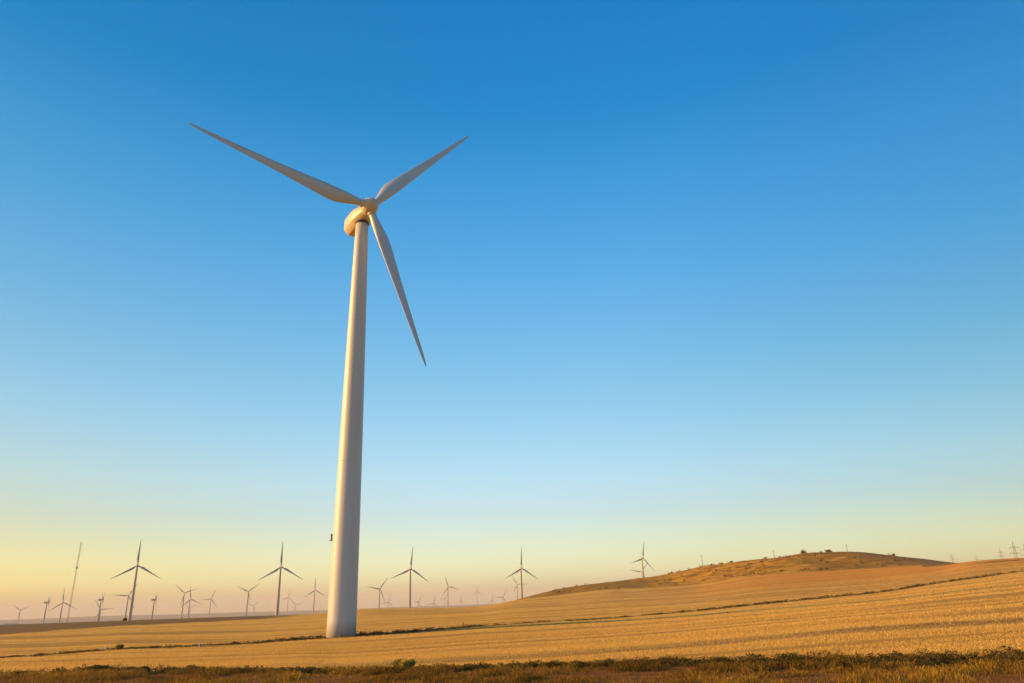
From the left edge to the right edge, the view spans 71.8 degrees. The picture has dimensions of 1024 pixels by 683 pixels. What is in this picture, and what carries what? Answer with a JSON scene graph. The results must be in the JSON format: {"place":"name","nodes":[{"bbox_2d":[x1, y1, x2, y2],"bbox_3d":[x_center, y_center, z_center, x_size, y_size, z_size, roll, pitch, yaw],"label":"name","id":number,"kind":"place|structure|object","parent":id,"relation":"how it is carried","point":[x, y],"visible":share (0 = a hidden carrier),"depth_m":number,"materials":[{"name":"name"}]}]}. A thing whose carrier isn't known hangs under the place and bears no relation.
{"place":"outdoors","nodes":[
{"label":"outdoors","id":0,"kind":"place"},
{"bbox_2d":[0,552,1023,682],"bbox_3d":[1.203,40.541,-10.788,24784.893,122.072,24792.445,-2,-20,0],"label":"ground","id":1,"kind":"structure","parent":0,"point":[835,565],"depth_m":104.57,"materials":[{"name":"yellow plant"}]},
{"bbox_2d":[42,596,50,622],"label":"wind turbine","id":2,"kind":"object","parent":1,"relation":"on","point":[48,602],"visible":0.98,"depth_m":1630.94,"materials":[{"name":"white metal"}]},
{"bbox_2d":[50,588,75,622],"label":"wind turbine","id":3,"kind":"object","parent":1,"relation":"on","point":[62,607],"visible":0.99,"depth_m":1738.76,"materials":[{"name":"white metal"}]},
{"bbox_2d":[50,543,98,622],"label":"measuring mast","id":4,"kind":"object","parent":1,"relation":"on","point":[74,583],"visible":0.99,"depth_m":736.71,"materials":[{"name":"metal"}]},
{"bbox_2d":[84,664,110,671],"bbox_3d":[-29.076,22.986,49.624,1.873,0.692,1.412,-7,-21,15],"label":"bush","id":5,"kind":"object","parent":1,"relation":"on","point":[99,666],"visible":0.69,"depth_m":49.44,"materials":[{"name":"green plant"}]},
{"bbox_2d":[97,594,104,620],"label":"wind turbine","id":6,"kind":"object","parent":1,"relation":"on","point":[100,600],"visible":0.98,"depth_m":1571.53,"materials":[{"name":"white metal"}]},
{"bbox_2d":[93,601,114,620],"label":"wind turbine","id":7,"kind":"object","parent":1,"relation":"on","point":[100,611],"visible":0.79,"depth_m":2052.97,"materials":[{"name":"white metal"}]},
{"bbox_2d":[115,644,123,648],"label":"bush","id":8,"kind":"object","parent":1,"relation":"on","point":[119,646],"visible":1,"depth_m":78.81,"materials":[{"name":"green plant"}]},
{"bbox_2d":[118,584,137,617],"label":"wind turbine","id":9,"kind":"object","parent":1,"relation":"on","point":[127,602],"visible":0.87,"depth_m":1713.52,"materials":[{"name":"white metal"}]},
{"bbox_2d":[111,542,160,619],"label":"wind turbine","id":10,"kind":"object","parent":1,"relation":"on","point":[133,593],"visible":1,"depth_m":942.01,"materials":[{"name":"white metal"}]},
{"bbox_2d":[134,666,149,672],"bbox_3d":[-24.853,22.070,47.410,1.188,0.629,1.600,-2,-20,0],"label":"bush","id":11,"kind":"object","parent":1,"relation":"on","point":[144,667],"visible":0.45,"depth_m":47.40,"materials":[{"name":"green plant"}]},
{"bbox_2d":[151,593,157,618],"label":"wind turbine","id":12,"kind":"object","parent":1,"relation":"on","point":[153,600],"visible":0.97,"depth_m":1616.33,"materials":[{"name":"white metal"}]},
{"bbox_2d":[176,585,195,617],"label":"wind turbine","id":13,"kind":"object","parent":1,"relation":"on","point":[183,600],"visible":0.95,"depth_m":1993.99,"materials":[{"name":"white metal"}]},
{"bbox_2d":[181,586,199,617],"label":"wind turbine","id":14,"kind":"object","parent":1,"relation":"on","point":[189,599],"visible":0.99,"depth_m":1907.87,"materials":[{"name":"white metal"}]},
{"bbox_2d":[204,590,215,616],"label":"wind turbine","id":15,"kind":"object","parent":1,"relation":"on","point":[210,603],"visible":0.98,"depth_m":2366.63,"materials":[{"name":"white metal"}]},
{"bbox_2d":[237,584,258,615],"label":"wind turbine","id":16,"kind":"object","parent":1,"relation":"on","point":[247,599],"visible":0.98,"depth_m":1916.82,"materials":[{"name":"white metal"}]},
{"bbox_2d":[259,543,302,615],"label":"wind turbine","id":17,"kind":"object","parent":1,"relation":"on","point":[278,592],"visible":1,"depth_m":963.23,"materials":[{"name":"white metal"}]},
{"bbox_2d":[306,578,322,613],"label":"wind turbine","id":18,"kind":"object","parent":1,"relation":"on","point":[314,590],"visible":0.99,"depth_m":1968.42,"materials":[{"name":"white metal"}]},
{"bbox_2d":[188,122,468,637],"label":"wind turbine","id":19,"kind":"object","parent":1,"relation":"on","point":[342,606],"visible":0.99,"depth_m":105.55,"materials":[{"name":"paint"}]},
{"bbox_2d":[370,578,387,607],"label":"wind turbine","id":20,"kind":"object","parent":1,"relation":"on","point":[379,589],"visible":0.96,"depth_m":1707.77,"materials":[{"name":"white metal"}]},
{"bbox_2d":[390,658,415,669],"bbox_3d":[-6.692,19.898,43.408,1.583,0.875,1.494,-2,-20,0],"label":"bush","id":21,"kind":"object","parent":1,"relation":"on","point":[404,662],"visible":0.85,"depth_m":43.28,"materials":[{"name":"green plant"}]},
{"bbox_2d":[393,549,426,607],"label":"wind turbine","id":22,"kind":"object","parent":1,"relation":"on","point":[409,599],"visible":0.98,"depth_m":1096.30,"materials":[{"name":"white metal"}]},
{"bbox_2d":[444,577,456,606],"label":"wind turbine","id":23,"kind":"object","parent":1,"relation":"on","point":[447,592],"visible":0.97,"depth_m":2126.51,"materials":[{"name":"white metal"}]},
{"bbox_2d":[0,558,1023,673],"bbox_3d":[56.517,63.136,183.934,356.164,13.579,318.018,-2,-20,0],"label":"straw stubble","id":24,"kind":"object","parent":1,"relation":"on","point":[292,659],"visible":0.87,"depth_m":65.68,"materials":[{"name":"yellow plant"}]},
{"bbox_2d":[0,644,1023,677],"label":"roadside weeds","id":25,"kind":"object","parent":1,"relation":"on","point":[752,658],"visible":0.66,"depth_m":40.59,"materials":[{"name":"brown plant"}]},
{"bbox_2d":[0,569,1023,657],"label":"field weeds","id":26,"kind":"object","parent":1,"relation":"on","point":[361,633],"visible":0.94,"depth_m":96.69,"materials":[{"name":"brown plant"}]},
{"bbox_2d":[506,547,538,597],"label":"wind turbine","id":27,"kind":"object","parent":1,"relation":"on","point":[521,587],"visible":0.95,"depth_m":1186.30,"materials":[{"name":"white metal"}]},
{"bbox_2d":[632,545,652,577],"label":"wind turbine","id":28,"kind":"object","parent":1,"relation":"on","point":[640,558],"visible":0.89,"depth_m":1380.14,"materials":[{"name":"white metal"}]},
{"bbox_2d":[552,551,904,592],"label":"hill scrub","id":29,"kind":"object","parent":1,"relation":"on","point":[765,565],"visible":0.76,"depth_m":329.76,"materials":[{"name":"green plant"}]},
{"bbox_2d":[0,649,1023,682],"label":"dry grass","id":30,"kind":"structure","parent":0,"point":[432,674],"depth_m":37.95,"materials":[{"name":"brown plant"}]},
{"bbox_2d":[0,0,1023,619],"label":"sky","id":31,"kind":"structure","parent":0,"point":[723,281],"materials":[{"name":"blue"}]}
]}

